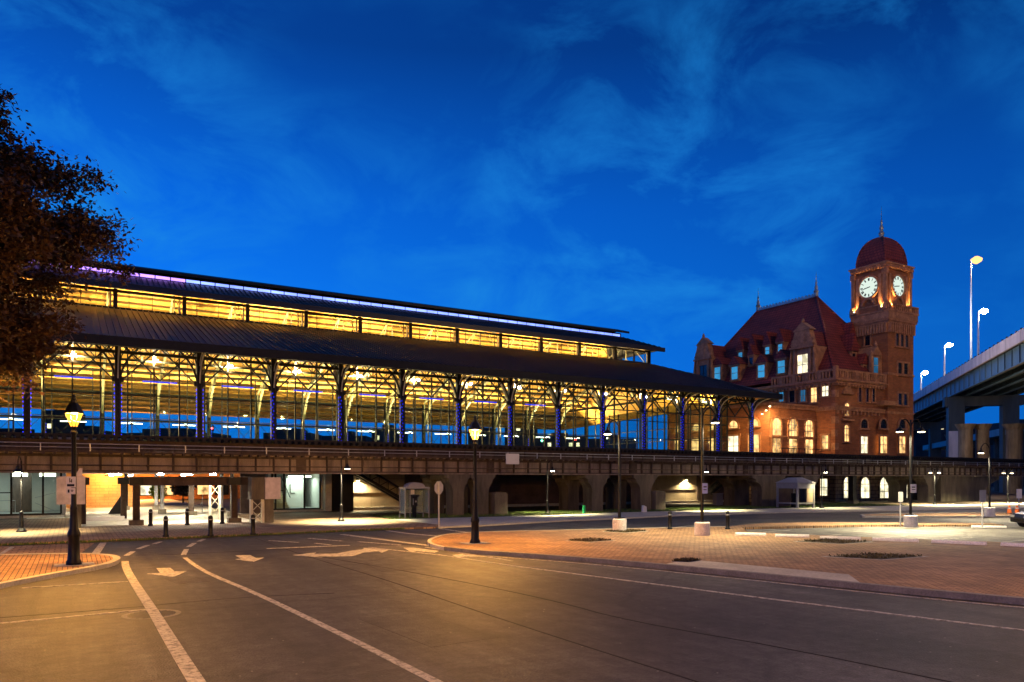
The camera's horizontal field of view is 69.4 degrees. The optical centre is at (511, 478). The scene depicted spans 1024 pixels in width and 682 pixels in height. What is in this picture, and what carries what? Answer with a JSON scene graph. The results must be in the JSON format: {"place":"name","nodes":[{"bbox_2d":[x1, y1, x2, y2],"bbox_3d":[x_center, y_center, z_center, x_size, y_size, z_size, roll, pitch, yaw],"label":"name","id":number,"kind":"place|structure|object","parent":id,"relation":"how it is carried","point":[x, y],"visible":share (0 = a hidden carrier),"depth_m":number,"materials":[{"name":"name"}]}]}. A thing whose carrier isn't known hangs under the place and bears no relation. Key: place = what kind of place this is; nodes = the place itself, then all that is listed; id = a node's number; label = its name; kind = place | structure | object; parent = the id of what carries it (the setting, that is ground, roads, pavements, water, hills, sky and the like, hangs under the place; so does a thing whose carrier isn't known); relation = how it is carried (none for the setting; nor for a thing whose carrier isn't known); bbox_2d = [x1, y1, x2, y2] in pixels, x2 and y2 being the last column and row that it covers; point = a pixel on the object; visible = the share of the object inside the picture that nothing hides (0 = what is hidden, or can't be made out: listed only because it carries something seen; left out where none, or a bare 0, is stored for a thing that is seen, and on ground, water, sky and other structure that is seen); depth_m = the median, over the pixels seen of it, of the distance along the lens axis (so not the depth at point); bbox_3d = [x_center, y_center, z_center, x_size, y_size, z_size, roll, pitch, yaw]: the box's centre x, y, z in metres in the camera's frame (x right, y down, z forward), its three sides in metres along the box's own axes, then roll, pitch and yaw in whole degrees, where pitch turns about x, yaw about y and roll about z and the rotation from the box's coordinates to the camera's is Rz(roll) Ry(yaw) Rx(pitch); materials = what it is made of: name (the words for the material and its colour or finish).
{"place":"outdoors","nodes":[
{"label":"outdoors","id":0,"kind":"place"},
{"bbox_2d":[56,468,84,527],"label":"pier","id":1,"kind":"structure","parent":0,"point":[62,497],"depth_m":44.82,"materials":[{"name":"concrete"}]},
{"bbox_2d":[27,499,240,518],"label":"passage floor","id":2,"kind":"structure","parent":0,"point":[172,507],"depth_m":70.01,"materials":[{"name":"concrete"}]},
{"bbox_2d":[0,473,65,518],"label":"glass shopfront","id":3,"kind":"object","parent":2,"relation":"on","point":[38,495],"visible":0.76,"depth_m":60.56,"materials":[{"name":"glass"}]},
{"bbox_2d":[66,473,136,507],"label":"passage wall","id":4,"kind":"structure","parent":2,"relation":"on","point":[103,491],"depth_m":77.11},
{"bbox_2d":[169,476,196,502],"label":"street tree","id":5,"kind":"object","parent":2,"relation":"on","point":[181,490],"visible":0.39,"depth_m":91.37,"materials":[{"name":"green plant"}]},
{"bbox_2d":[137,474,239,498],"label":"brick building","id":6,"kind":"structure","parent":2,"relation":"on","point":[200,491],"depth_m":113.30,"materials":[{"name":"brick"}]},
{"bbox_2d":[81,514,258,526],"bbox_3d":[-25.543,3.047,54.380,10.800,0.106,12.400,0,0,-31],"label":"passage apron","id":7,"kind":"object","parent":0,"point":[175,519],"visible":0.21,"depth_m":53.14,"materials":[{"name":"concrete"}]},
{"bbox_2d":[81,477,89,523],"bbox_3d":[-28.373,1.450,48.862,0.800,3.100,0.500,0,0,-31],"label":"steel bent post","id":8,"kind":"object","parent":7,"relation":"on","point":[83,507],"visible":0.39,"depth_m":48.79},
{"bbox_2d":[86,516,124,520],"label":"wall","id":9,"kind":"structure","parent":7,"relation":"on","point":[108,518],"depth_m":52.64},
{"bbox_2d":[118,477,128,518],"bbox_3d":[-29.327,1.450,55.855,0.800,3.100,0.500,0,0,-31],"label":"steel bent post","id":10,"kind":"object","parent":7,"relation":"on","point":[123,482],"visible":0.77,"depth_m":55.77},
{"bbox_2d":[129,477,143,524],"bbox_3d":[-24.466,1.460,48.158,0.840,3.120,0.760,0,0,-31],"label":"steel bent post","id":11,"kind":"object","parent":7,"relation":"on","point":[136,520],"visible":0.89,"depth_m":48.06,"materials":[{"name":"metal"}]},
{"bbox_2d":[130,477,247,485],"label":"crosshead beam","id":12,"kind":"structure","parent":11,"relation":"on","point":[157,481],"depth_m":49.48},
{"bbox_2d":[188,485,196,514],"bbox_3d":[-26.473,1.460,61.039,0.840,3.120,0.760,0,0,-31],"label":"steel bent post","id":13,"kind":"object","parent":7,"relation":"on","point":[191,499],"visible":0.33,"depth_m":60.96,"materials":[{"name":"metal"}]},
{"bbox_2d":[209,485,220,519],"bbox_3d":[-21.695,1.450,53.970,0.800,3.100,0.315,0,0,-31],"label":"steel bent post","id":14,"kind":"object","parent":7,"relation":"on","point":[219,499],"visible":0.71,"depth_m":53.95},
{"bbox_2d":[0,512,437,545],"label":"brick sidewalk","id":15,"kind":"structure","parent":0,"point":[49,530],"depth_m":45.59,"materials":[{"name":"brick"}]},
{"bbox_2d":[13,456,26,531],"bbox_3d":[-27.629,0.856,41.511,0.508,4.288,0.930,0,0,-13],"label":"bell lamp","id":16,"kind":"object","parent":15,"relation":"on","point":[18,469],"visible":1,"depth_m":41.64,"materials":[{"name":"metal"}]},
{"bbox_2d":[227,477,241,522],"bbox_3d":[-19.154,1.460,50.964,0.840,3.120,0.760,0,0,-31],"label":"steel bent post","id":17,"kind":"object","parent":15,"relation":"on","point":[234,482],"visible":0.99,"depth_m":50.87,"materials":[{"name":"metal"}]},
{"bbox_2d":[435,481,442,527],"bbox_3d":[-4.453,1.576,45.303,0.084,2.847,0.764,0,0,39],"label":"stop sign","id":18,"kind":"object","parent":15,"relation":"on","point":[438,487],"visible":1,"depth_m":45.24,"materials":[{"name":"metal"}]},
{"bbox_2d":[248,477,280,522],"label":"pier","id":19,"kind":"structure","parent":0,"point":[266,491],"depth_m":50.56,"materials":[{"name":"concrete"}]},
{"bbox_2d":[0,498,1023,681],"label":"road","id":20,"kind":"structure","parent":0,"point":[251,637],"depth_m":16.07,"materials":[{"name":"asphalt"}]},
{"bbox_2d":[0,543,93,553],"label":"brick crossing","id":21,"kind":"object","parent":20,"relation":"on","point":[58,548],"visible":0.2,"depth_m":32.84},
{"bbox_2d":[0,554,112,581],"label":"brick island","id":22,"kind":"structure","parent":20,"relation":"on","point":[12,567],"depth_m":25.94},
{"bbox_2d":[0,83,142,407],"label":"broadleaf tree","id":23,"kind":"object","parent":22,"relation":"on","point":[32,234],"visible":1,"depth_m":25.11,"materials":[{"name":"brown plant"}]},
{"bbox_2d":[54,394,94,566],"bbox_3d":[-15.146,0.085,25.606,1.200,6.030,0.900,0,0,-31],"label":"street lantern","id":24,"kind":"object","parent":22,"relation":"on","point":[73,532],"visible":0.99,"depth_m":25.47,"materials":[{"name":"black paint"}]},
{"bbox_2d":[0,553,120,588],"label":"kerb","id":25,"kind":"structure","parent":20,"relation":"on","point":[115,560],"depth_m":23.82,"materials":[{"name":"concrete"}]},
{"bbox_2d":[0,609,145,623],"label":"road marking","id":26,"kind":"object","parent":20,"relation":"on","point":[71,616],"visible":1,"depth_m":16.59,"materials":[{"name":"paint"}]},
{"bbox_2d":[121,609,180,619],"bbox_3d":[-8.240,3.095,16.914,1.240,0.011,1.240,0,0,-31],"label":"manhole cover","id":27,"kind":"object","parent":20,"relation":"on","point":[140,615],"visible":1,"depth_m":16.84,"materials":[{"name":"metal"}]},
{"bbox_2d":[121,561,205,681],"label":"road marking","id":28,"kind":"object","parent":20,"relation":"on","point":[187,666],"visible":0.99,"depth_m":14.77,"materials":[{"name":"paint"}]},
{"bbox_2d":[148,568,185,576],"bbox_3d":[-11.403,3.104,24.462,1.146,0.032,2.635,0,0,-15],"label":"road marking","id":29,"kind":"object","parent":20,"relation":"on","point":[169,572],"visible":0.96,"depth_m":24.38,"materials":[{"name":"paint"}]},
{"bbox_2d":[164,576,208,583],"bbox_3d":[-9.980,3.108,22.684,0.900,0.024,1.600,0,0,-39],"label":"road patch","id":30,"kind":"object","parent":20,"relation":"on","point":[187,579],"visible":0.86,"depth_m":22.74,"materials":[{"name":"asphalt"}]},
{"bbox_2d":[0,527,404,545],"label":"kerb","id":31,"kind":"object","parent":20,"relation":"on","point":[154,538],"visible":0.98,"depth_m":38.54,"materials":[{"name":"grey concrete"}]},
{"bbox_2d":[183,557,442,681],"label":"road marking","id":32,"kind":"object","parent":20,"relation":"on","point":[414,670],"visible":0.97,"depth_m":14.86,"materials":[{"name":"paint"}]},
{"bbox_2d":[296,548,386,556],"bbox_3d":[-6.877,3.104,30.985,2.298,0.032,3.867,0,0,34],"label":"road marking","id":33,"kind":"object","parent":20,"relation":"on","point":[355,552],"visible":0.94,"depth_m":30.59,"materials":[{"name":"paint"}]},
{"bbox_2d":[368,563,415,571],"bbox_3d":[-4.254,3.108,25.968,1.200,0.024,2.200,0,0,-25],"label":"road patch","id":34,"kind":"object","parent":20,"relation":"on","point":[397,566],"visible":1,"depth_m":25.82,"materials":[{"name":"asphalt"}]},
{"bbox_2d":[358,612,498,646],"bbox_3d":[-1.833,3.108,15.426,1.500,0.024,3.400,0,0,-35],"label":"road patch","id":35,"kind":"object","parent":20,"relation":"on","point":[427,629],"visible":1,"depth_m":15.20,"materials":[{"name":"asphalt"}]},
{"bbox_2d":[420,474,469,514],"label":"viaduct pier","id":36,"kind":"structure","parent":20,"relation":"on","point":[454,485],"depth_m":61.21,"materials":[{"name":"concrete"}]},
{"bbox_2d":[256,538,697,681],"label":"tar seam","id":37,"kind":"object","parent":20,"relation":"on","point":[515,623],"visible":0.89,"depth_m":15.15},
{"bbox_2d":[464,474,507,514],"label":"viaduct pier","id":38,"kind":"structure","parent":20,"relation":"on","point":[488,502],"depth_m":62.32,"materials":[{"name":"concrete"}]},
{"bbox_2d":[553,475,608,511],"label":"viaduct pier","id":39,"kind":"structure","parent":20,"relation":"on","point":[592,486],"depth_m":68.89,"materials":[{"name":"concrete"}]},
{"bbox_2d":[299,553,951,681],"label":"tar seam","id":40,"kind":"object","parent":20,"relation":"on","point":[683,630],"visible":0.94,"depth_m":14.80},
{"bbox_2d":[604,475,665,509],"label":"viaduct pier","id":41,"kind":"structure","parent":20,"relation":"on","point":[642,493],"depth_m":71.63,"materials":[{"name":"concrete"}]},
{"bbox_2d":[0,432,1023,475],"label":"rail viaduct","id":42,"kind":"object","parent":41,"relation":"on","point":[172,454],"visible":0.96,"depth_m":59.70,"materials":[{"name":"metal"}]},
{"bbox_2d":[368,547,1023,630],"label":"road marking","id":43,"kind":"object","parent":20,"relation":"on","point":[736,594],"visible":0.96,"depth_m":19.41,"materials":[{"name":"paint"}]},
{"bbox_2d":[464,554,1023,607],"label":"curb","id":44,"kind":"structure","parent":20,"relation":"on","point":[776,582],"depth_m":21.82,"materials":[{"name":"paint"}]},
{"bbox_2d":[715,475,784,506],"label":"viaduct pier","id":45,"kind":"structure","parent":20,"relation":"on","point":[736,490],"depth_m":80.54,"materials":[{"name":"concrete"}]},
{"bbox_2d":[668,561,858,581],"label":"kerb ramp","id":46,"kind":"structure","parent":20,"relation":"on","point":[785,571],"depth_m":23.91,"materials":[{"name":"concrete"}]},
{"bbox_2d":[782,476,819,504],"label":"viaduct pier","id":47,"kind":"structure","parent":20,"relation":"on","point":[803,495],"depth_m":83.53,"materials":[{"name":"concrete"}]},
{"bbox_2d":[846,476,858,503],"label":"viaduct post","id":48,"kind":"object","parent":20,"relation":"on","point":[852,489],"visible":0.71,"depth_m":88.80,"materials":[{"name":"metal"}]},
{"bbox_2d":[884,476,938,501],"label":"viaduct pier","id":49,"kind":"structure","parent":20,"relation":"on","point":[925,488],"depth_m":96.53,"materials":[{"name":"concrete"}]},
{"bbox_2d":[865,512,1014,515],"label":"traffic island","id":50,"kind":"structure","parent":20,"relation":"on","point":[952,514],"depth_m":61.37,"materials":[{"name":"brick"}]},
{"bbox_2d":[977,443,995,516],"bbox_3d":[37.760,0.080,58.930,1.349,5.880,0.793,0,0,7],"label":"parking lamp","id":51,"kind":"object","parent":50,"relation":"on","point":[989,510],"visible":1,"depth_m":58.83,"materials":[{"name":"metal"}]},
{"bbox_2d":[935,476,998,501],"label":"viaduct pier","id":52,"kind":"structure","parent":20,"relation":"on","point":[958,488],"depth_m":100.63,"materials":[{"name":"concrete"}]},
{"bbox_2d":[913,328,1023,492],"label":"highway overpass","id":53,"kind":"object","parent":20,"relation":"on","point":[993,375],"visible":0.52,"depth_m":165.42,"materials":[{"name":"concrete"}]},
{"bbox_2d":[970,256,982,359],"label":"highway lamp","id":54,"kind":"object","parent":53,"relation":"on","point":[976,259],"visible":0.98,"depth_m":146.57,"materials":[{"name":"metal"}]},
{"bbox_2d":[0,486,1023,519],"bbox_3d":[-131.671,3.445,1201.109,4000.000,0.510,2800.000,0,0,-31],"label":"ground","id":55,"kind":"structure","parent":0,"point":[994,494],"depth_m":104.07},
{"bbox_2d":[46,410,84,433],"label":"city building","id":56,"kind":"structure","parent":55,"relation":"on","point":[64,426],"depth_m":202.67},
{"bbox_2d":[77,426,128,434],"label":"city building","id":57,"kind":"structure","parent":55,"relation":"on","point":[88,429],"depth_m":213.00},
{"bbox_2d":[129,428,230,437],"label":"city building","id":58,"kind":"structure","parent":55,"relation":"on","point":[183,432],"depth_m":220.50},
{"bbox_2d":[263,428,321,439],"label":"city building","id":59,"kind":"structure","parent":55,"relation":"on","point":[281,434],"depth_m":230.00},
{"bbox_2d":[322,474,331,510],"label":"cream pillar","id":60,"kind":"structure","parent":55,"relation":"on","point":[326,492],"depth_m":68.37,"materials":[{"name":"concrete"}]},
{"bbox_2d":[322,431,371,441],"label":"city building","id":61,"kind":"structure","parent":55,"relation":"on","point":[351,437],"depth_m":230.00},
{"bbox_2d":[372,425,407,442],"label":"city building","id":62,"kind":"structure","parent":55,"relation":"on","point":[380,437],"depth_m":200.00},
{"bbox_2d":[468,427,491,444],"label":"city building","id":63,"kind":"structure","parent":55,"relation":"on","point":[486,437],"depth_m":220.00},
{"bbox_2d":[505,428,537,445],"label":"city building","id":64,"kind":"structure","parent":55,"relation":"on","point":[517,439],"depth_m":210.00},
{"bbox_2d":[538,433,583,446],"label":"city building","id":65,"kind":"structure","parent":55,"relation":"on","point":[568,444],"depth_m":240.01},
{"bbox_2d":[588,434,635,448],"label":"city building","id":66,"kind":"structure","parent":55,"relation":"on","point":[631,445],"depth_m":250.01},
{"bbox_2d":[913,420,945,456],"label":"city building","id":67,"kind":"structure","parent":55,"relation":"on","point":[920,440],"depth_m":300.02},
{"bbox_2d":[860,512,1009,517],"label":"kerb","id":68,"kind":"structure","parent":55,"relation":"on","point":[863,515],"depth_m":58.85,"materials":[{"name":"concrete"}]},
{"bbox_2d":[923,423,1023,493],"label":"ramp viaduct","id":69,"kind":"object","parent":55,"relation":"on","point":[968,440],"visible":0.46,"depth_m":149.03,"materials":[{"name":"concrete"}]},
{"bbox_2d":[0,0,1023,449],"label":"sky","id":70,"kind":"structure","parent":0,"point":[652,170],"materials":[{"name":"blue"}]},
{"bbox_2d":[370,502,903,518],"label":"grass","id":71,"kind":"structure","parent":0,"point":[529,513],"depth_m":68.27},
{"bbox_2d":[330,498,1023,518],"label":"lawn soil","id":72,"kind":"structure","parent":0,"point":[556,508],"depth_m":83.75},
{"bbox_2d":[332,474,352,510],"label":"steel clad post","id":73,"kind":"object","parent":72,"relation":"on","point":[347,491],"visible":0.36,"depth_m":68.41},
{"bbox_2d":[353,474,412,506],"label":"stair truss","id":74,"kind":"object","parent":72,"relation":"on","point":[379,486],"visible":0.68,"depth_m":71.07,"materials":[{"name":"metal"}]},
{"bbox_2d":[399,482,429,517],"bbox_3d":[-7.524,1.635,56.938,2.060,2.730,1.200,0,0,-31],"label":"phone shelter","id":75,"kind":"object","parent":72,"relation":"on","point":[412,486],"visible":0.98,"depth_m":56.84,"materials":[{"name":"grey metal"}]},
{"bbox_2d":[240,474,736,512],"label":"shed undercroft wall","id":76,"kind":"structure","parent":72,"relation":"on","point":[524,490],"depth_m":80.81,"materials":[{"name":"concrete"}]},
{"bbox_2d":[266,474,323,512],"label":"glass shopfront","id":77,"kind":"object","parent":76,"relation":"attached to","point":[301,492],"visible":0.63,"depth_m":70.30,"materials":[{"name":"glass"}]},
{"bbox_2d":[286,477,302,506],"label":"door","id":78,"kind":"structure","parent":77,"relation":"in","point":[295,499],"depth_m":70.50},
{"bbox_2d":[0,259,782,451],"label":"train shed","id":79,"kind":"structure","parent":76,"relation":"on","point":[157,343],"depth_m":82.13,"materials":[{"name":"metal"}]},
{"bbox_2d":[669,281,916,501],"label":"station building","id":80,"kind":"structure","parent":72,"relation":"on","point":[813,362],"depth_m":101.84,"materials":[{"name":"brick"}]},
{"bbox_2d":[728,434,740,451],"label":"window","id":81,"kind":"structure","parent":80,"relation":"in","point":[733,439],"depth_m":100.32,"materials":[{"name":"glass"}]},
{"bbox_2d":[746,432,761,451],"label":"window","id":82,"kind":"structure","parent":80,"relation":"in","point":[757,436],"depth_m":97.09,"materials":[{"name":"glass"}]},
{"bbox_2d":[770,437,782,452],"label":"window","id":83,"kind":"structure","parent":80,"relation":"in","point":[776,442],"depth_m":95.84,"materials":[{"name":"glass"}]},
{"bbox_2d":[770,416,783,436],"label":"window","id":84,"kind":"structure","parent":80,"relation":"in","point":[776,425],"depth_m":95.89,"materials":[{"name":"glass"}]},
{"bbox_2d":[786,417,799,437],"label":"window","id":85,"kind":"structure","parent":80,"relation":"in","point":[792,424],"depth_m":97.52,"materials":[{"name":"glass"}]},
{"bbox_2d":[803,418,815,438],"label":"window","id":86,"kind":"structure","parent":80,"relation":"in","point":[809,425],"depth_m":99.15,"materials":[{"name":"glass"}]},
{"bbox_2d":[808,387,818,403],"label":"window","id":87,"kind":"structure","parent":80,"relation":"in","point":[813,392],"depth_m":100.15,"materials":[{"name":"glass"}]},
{"bbox_2d":[817,477,829,496],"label":"window","id":88,"kind":"structure","parent":80,"relation":"in","point":[825,480],"depth_m":98.64,"materials":[{"name":"glass"}]},
{"bbox_2d":[819,433,830,450],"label":"window","id":89,"kind":"structure","parent":80,"relation":"in","point":[824,438],"depth_m":98.67,"materials":[{"name":"glass"}]},
{"bbox_2d":[859,434,869,454],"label":"window","id":90,"kind":"structure","parent":80,"relation":"in","point":[863,439],"depth_m":100.54,"materials":[{"name":"glass"}]},
{"bbox_2d":[859,476,871,499],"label":"window","id":91,"kind":"structure","parent":80,"relation":"in","point":[864,483],"depth_m":100.34,"materials":[{"name":"white glass"}]},
{"bbox_2d":[878,476,887,499],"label":"window","id":92,"kind":"structure","parent":80,"relation":"in","point":[882,484],"depth_m":102.40,"materials":[{"name":"white glass"}]},
{"bbox_2d":[848,206,918,455],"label":"clock tower","id":93,"kind":"structure","parent":80,"relation":"on","point":[883,313],"depth_m":104.08,"materials":[{"name":"brick"}]},
{"bbox_2d":[878,434,889,454],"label":"window","id":94,"kind":"structure","parent":80,"relation":"in","point":[883,439],"depth_m":101.95,"materials":[{"name":"glass"}]},
{"bbox_2d":[897,434,907,454],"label":"window","id":95,"kind":"structure","parent":80,"relation":"in","point":[902,439],"depth_m":104.04,"materials":[{"name":"glass"}]},
{"bbox_2d":[392,503,1023,528],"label":"concrete sidewalk","id":96,"kind":"structure","parent":0,"point":[466,522],"depth_m":63.91,"materials":[{"name":"concrete"}]},
{"bbox_2d":[775,477,815,507],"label":"guard booth","id":97,"kind":"object","parent":96,"relation":"on","point":[786,495],"visible":0.94,"depth_m":76.89,"materials":[{"name":"grey metal"}]},
{"bbox_2d":[429,522,1023,596],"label":"brick plaza","id":98,"kind":"structure","parent":0,"point":[996,568],"depth_m":30.23,"materials":[{"name":"brick"}]},
{"bbox_2d":[462,415,488,544],"bbox_3d":[-1.704,0.085,34.111,1.200,6.030,0.900,0,0,-31],"label":"street lantern","id":99,"kind":"object","parent":98,"relation":"on","point":[475,426],"visible":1,"depth_m":34.02,"materials":[{"name":"black paint"}]},
{"bbox_2d":[427,526,723,549],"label":"kerb","id":100,"kind":"structure","parent":98,"relation":"on","point":[433,545],"depth_m":40.02,"materials":[{"name":"concrete"}]},
{"bbox_2d":[603,420,626,530],"bbox_3d":[5.846,-0.170,42.159,1.349,6.380,0.793,0,0,7],"label":"parking lamp","id":101,"kind":"object","parent":98,"relation":"on","point":[619,522],"visible":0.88,"depth_m":42.06,"materials":[{"name":"metal"}]},
{"bbox_2d":[694,407,720,535],"bbox_3d":[10.274,-0.370,38.853,1.349,6.780,0.793,0,0,7],"label":"parking lamp","id":102,"kind":"object","parent":98,"relation":"on","point":[701,527],"visible":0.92,"depth_m":38.82,"materials":[{"name":"metal"}]},
{"bbox_2d":[444,546,1023,604],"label":"kerb","id":103,"kind":"structure","parent":98,"relation":"on","point":[1005,599],"depth_m":22.50,"materials":[{"name":"concrete"}]},
{"bbox_2d":[793,538,869,543],"bbox_3d":[15.172,2.945,34.951,3.134,0.210,2.204,0,0,-31],"label":"planting pit","id":104,"kind":"object","parent":98,"relation":"on","point":[835,541],"visible":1,"depth_m":34.67,"materials":[{"name":"soil"}]},
{"bbox_2d":[821,551,928,559],"bbox_3d":[13.886,2.945,28.161,3.788,0.209,1.819,0,0,-23],"label":"planting pit","id":105,"kind":"object","parent":98,"relation":"on","point":[879,556],"visible":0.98,"depth_m":27.99,"materials":[{"name":"soil"}]},
{"bbox_2d":[872,537,918,541],"bbox_3d":[18.197,2.893,35.113,1.948,0.145,0.260,0,0,32],"label":"wheel stop","id":106,"kind":"object","parent":98,"relation":"on","point":[894,539],"visible":1,"depth_m":35.01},
{"bbox_2d":[931,539,986,544],"bbox_3d":[20.376,2.893,33.734,2.157,0.145,0.260,0,0,38],"label":"wheel stop","id":107,"kind":"object","parent":98,"relation":"on","point":[959,542],"visible":1,"depth_m":33.64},
{"bbox_2d":[746,517,1023,542],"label":"parking lot","id":108,"kind":"structure","parent":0,"point":[1013,532],"depth_m":42.63,"materials":[{"name":"concrete"}]},
{"bbox_2d":[895,419,926,526],"bbox_3d":[24.959,-0.370,46.308,1.906,6.780,0.793,0,0,7],"label":"parking lamp","id":109,"kind":"object","parent":108,"relation":"on","point":[910,519],"visible":1,"depth_m":46.24,"materials":[{"name":"metal"}]},
{"bbox_2d":[1010,511,1023,526],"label":"parked car","id":110,"kind":"object","parent":108,"relation":"on","point":[1018,517],"visible":1,"depth_m":47.14,"materials":[{"name":"paint"}]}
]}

